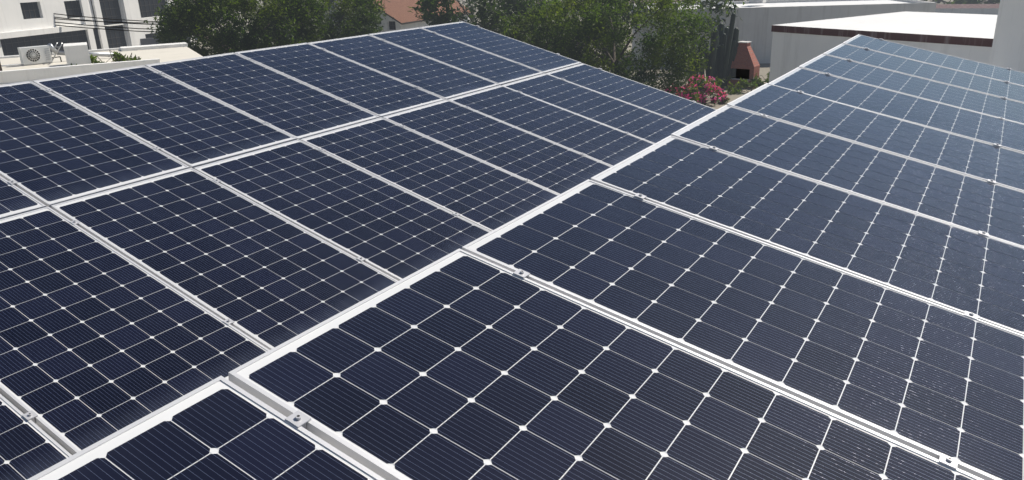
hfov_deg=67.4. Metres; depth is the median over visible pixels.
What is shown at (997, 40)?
building
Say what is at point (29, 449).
array module
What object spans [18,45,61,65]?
ac condenser
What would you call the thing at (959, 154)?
array module
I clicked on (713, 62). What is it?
organ pipe cactus
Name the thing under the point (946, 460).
array clamp
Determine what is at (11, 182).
array clamp
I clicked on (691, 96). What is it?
bougainvillea
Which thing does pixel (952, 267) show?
array module
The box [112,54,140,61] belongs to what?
roofside shrub
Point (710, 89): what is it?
bougainvillea
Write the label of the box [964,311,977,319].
array clamp
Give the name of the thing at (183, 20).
tree
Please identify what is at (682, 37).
garden tree
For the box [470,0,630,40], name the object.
tree
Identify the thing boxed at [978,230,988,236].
array clamp
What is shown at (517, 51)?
array module
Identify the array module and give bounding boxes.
[0,81,189,207]
[0,176,45,218]
[0,207,268,454]
[0,394,71,479]
[27,376,384,479]
[33,65,296,168]
[51,168,397,349]
[145,53,378,139]
[194,139,490,280]
[228,248,983,479]
[235,43,444,117]
[300,117,557,230]
[309,34,498,99]
[369,27,543,84]
[383,100,611,194]
[420,21,581,72]
[448,85,653,165]
[462,179,1023,479]
[502,73,686,143]
[546,63,716,124]
[590,135,1023,334]
[671,105,1023,246]
[727,83,1023,191]
[769,67,1023,152]
[798,54,1023,123]
[823,43,1023,102]
[843,34,1023,85]
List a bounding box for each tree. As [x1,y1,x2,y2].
[143,0,331,56]
[206,0,393,44]
[253,0,385,45]
[407,0,551,38]
[455,0,475,14]
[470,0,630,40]
[494,0,636,66]
[530,0,721,94]
[576,0,744,44]
[920,0,955,3]
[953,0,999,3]
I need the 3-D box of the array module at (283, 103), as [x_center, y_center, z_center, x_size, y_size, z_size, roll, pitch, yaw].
[-2.325,-1.372,7.142,2.000,0.035,1.000,26,30,24]
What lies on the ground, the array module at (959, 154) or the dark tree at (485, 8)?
the dark tree at (485, 8)
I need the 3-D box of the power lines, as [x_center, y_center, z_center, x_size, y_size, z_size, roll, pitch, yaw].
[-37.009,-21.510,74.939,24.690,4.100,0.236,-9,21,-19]
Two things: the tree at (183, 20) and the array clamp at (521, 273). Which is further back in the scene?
the tree at (183, 20)
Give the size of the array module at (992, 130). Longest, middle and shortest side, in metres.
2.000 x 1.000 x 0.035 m
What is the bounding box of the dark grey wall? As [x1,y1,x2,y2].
[140,37,189,44]
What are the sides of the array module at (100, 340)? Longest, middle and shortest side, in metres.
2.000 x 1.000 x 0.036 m
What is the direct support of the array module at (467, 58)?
attached to the array
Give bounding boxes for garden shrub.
[716,75,733,87]
[725,77,758,94]
[750,72,768,87]
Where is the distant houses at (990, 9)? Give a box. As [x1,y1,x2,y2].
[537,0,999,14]
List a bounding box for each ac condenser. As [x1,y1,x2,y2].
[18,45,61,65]
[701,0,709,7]
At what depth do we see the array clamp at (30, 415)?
3.24 m
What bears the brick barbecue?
on the ground
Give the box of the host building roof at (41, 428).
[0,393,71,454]
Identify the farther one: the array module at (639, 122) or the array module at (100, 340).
the array module at (639, 122)
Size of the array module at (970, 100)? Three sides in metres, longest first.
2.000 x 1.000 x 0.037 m
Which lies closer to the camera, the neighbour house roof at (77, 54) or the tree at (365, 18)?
the neighbour house roof at (77, 54)
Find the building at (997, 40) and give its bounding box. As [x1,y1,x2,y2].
[769,0,1023,82]
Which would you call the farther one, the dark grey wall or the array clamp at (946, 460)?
the dark grey wall
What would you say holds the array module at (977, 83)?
in the array
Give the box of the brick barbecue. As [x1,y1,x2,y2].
[727,41,759,87]
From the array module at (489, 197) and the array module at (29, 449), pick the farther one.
the array module at (489, 197)
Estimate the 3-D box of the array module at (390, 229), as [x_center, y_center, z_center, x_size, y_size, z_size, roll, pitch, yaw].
[-1.200,-0.264,5.523,2.000,0.036,1.000,26,30,24]
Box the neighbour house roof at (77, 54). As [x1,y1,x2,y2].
[0,42,202,84]
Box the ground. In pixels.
[195,0,999,108]
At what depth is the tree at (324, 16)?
63.80 m
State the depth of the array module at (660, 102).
9.53 m
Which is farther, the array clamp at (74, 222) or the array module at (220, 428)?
the array clamp at (74, 222)
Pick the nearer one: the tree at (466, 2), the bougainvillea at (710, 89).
the bougainvillea at (710, 89)
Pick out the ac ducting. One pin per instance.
(58, 52)
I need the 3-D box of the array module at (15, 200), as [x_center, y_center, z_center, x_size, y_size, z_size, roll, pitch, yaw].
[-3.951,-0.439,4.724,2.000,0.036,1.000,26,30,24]
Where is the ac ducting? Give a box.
[1,43,119,66]
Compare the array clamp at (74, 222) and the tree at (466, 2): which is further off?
the tree at (466, 2)
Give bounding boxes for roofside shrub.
[71,54,107,64]
[91,50,133,63]
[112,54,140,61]
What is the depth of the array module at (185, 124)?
6.27 m
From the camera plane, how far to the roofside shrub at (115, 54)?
20.91 m
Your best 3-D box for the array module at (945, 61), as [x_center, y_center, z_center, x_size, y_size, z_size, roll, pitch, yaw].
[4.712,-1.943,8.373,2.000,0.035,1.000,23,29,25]
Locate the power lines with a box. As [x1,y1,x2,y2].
[53,13,248,33]
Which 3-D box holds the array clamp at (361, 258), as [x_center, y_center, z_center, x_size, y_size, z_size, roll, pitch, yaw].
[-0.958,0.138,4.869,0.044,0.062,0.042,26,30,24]
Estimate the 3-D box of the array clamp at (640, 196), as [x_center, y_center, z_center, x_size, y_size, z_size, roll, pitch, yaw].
[0.572,-0.177,3.449,0.044,0.062,0.042,23,29,25]
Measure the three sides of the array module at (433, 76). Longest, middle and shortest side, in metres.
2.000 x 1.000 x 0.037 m
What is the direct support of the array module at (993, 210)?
in the array
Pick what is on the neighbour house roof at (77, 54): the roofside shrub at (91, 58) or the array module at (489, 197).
the roofside shrub at (91, 58)
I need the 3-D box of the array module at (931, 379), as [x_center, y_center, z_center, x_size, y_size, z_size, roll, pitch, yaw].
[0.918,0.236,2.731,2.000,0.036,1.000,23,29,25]
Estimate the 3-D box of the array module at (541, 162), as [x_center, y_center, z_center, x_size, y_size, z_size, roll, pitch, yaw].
[-0.114,-0.886,7.132,2.000,0.035,1.000,26,30,24]
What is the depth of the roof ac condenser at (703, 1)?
66.50 m
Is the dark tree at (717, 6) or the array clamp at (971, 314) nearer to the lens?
the array clamp at (971, 314)
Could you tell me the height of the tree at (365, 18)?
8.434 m
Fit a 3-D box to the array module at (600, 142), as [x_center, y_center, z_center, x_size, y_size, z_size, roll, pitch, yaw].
[0.428,-1.198,7.940,2.000,0.036,1.000,26,30,24]
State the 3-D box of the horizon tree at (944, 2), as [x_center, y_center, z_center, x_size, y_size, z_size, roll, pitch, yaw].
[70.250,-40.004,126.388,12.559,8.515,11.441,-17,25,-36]
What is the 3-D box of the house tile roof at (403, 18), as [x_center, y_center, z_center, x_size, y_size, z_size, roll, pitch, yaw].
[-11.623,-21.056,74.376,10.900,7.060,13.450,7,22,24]
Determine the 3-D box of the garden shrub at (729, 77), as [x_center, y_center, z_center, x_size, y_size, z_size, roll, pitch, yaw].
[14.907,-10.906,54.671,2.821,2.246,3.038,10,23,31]
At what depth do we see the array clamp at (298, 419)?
1.82 m
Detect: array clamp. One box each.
[7,180,17,185]
[22,410,37,422]
[70,220,79,224]
[223,318,234,324]
[285,410,310,428]
[356,256,365,261]
[513,269,529,277]
[634,193,646,198]
[939,453,957,469]
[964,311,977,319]
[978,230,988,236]
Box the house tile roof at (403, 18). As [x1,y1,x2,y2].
[325,0,473,31]
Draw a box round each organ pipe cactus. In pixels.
[686,13,735,90]
[705,23,739,85]
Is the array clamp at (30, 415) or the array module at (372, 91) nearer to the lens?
the array clamp at (30, 415)
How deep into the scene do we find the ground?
60.79 m
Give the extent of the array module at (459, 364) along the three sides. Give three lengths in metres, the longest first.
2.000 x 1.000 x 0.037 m
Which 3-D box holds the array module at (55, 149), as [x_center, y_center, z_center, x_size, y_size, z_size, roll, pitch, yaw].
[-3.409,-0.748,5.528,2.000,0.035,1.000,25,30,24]
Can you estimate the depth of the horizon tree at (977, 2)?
115.19 m
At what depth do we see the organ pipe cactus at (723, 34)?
53.39 m
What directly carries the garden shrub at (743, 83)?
on the ground
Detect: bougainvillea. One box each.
[665,81,701,102]
[681,74,729,104]
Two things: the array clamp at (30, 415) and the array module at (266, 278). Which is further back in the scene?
the array module at (266, 278)
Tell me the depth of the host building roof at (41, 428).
4.12 m
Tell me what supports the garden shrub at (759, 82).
on the ground
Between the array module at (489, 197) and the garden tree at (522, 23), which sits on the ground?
the garden tree at (522, 23)
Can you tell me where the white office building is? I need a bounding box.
[0,0,194,55]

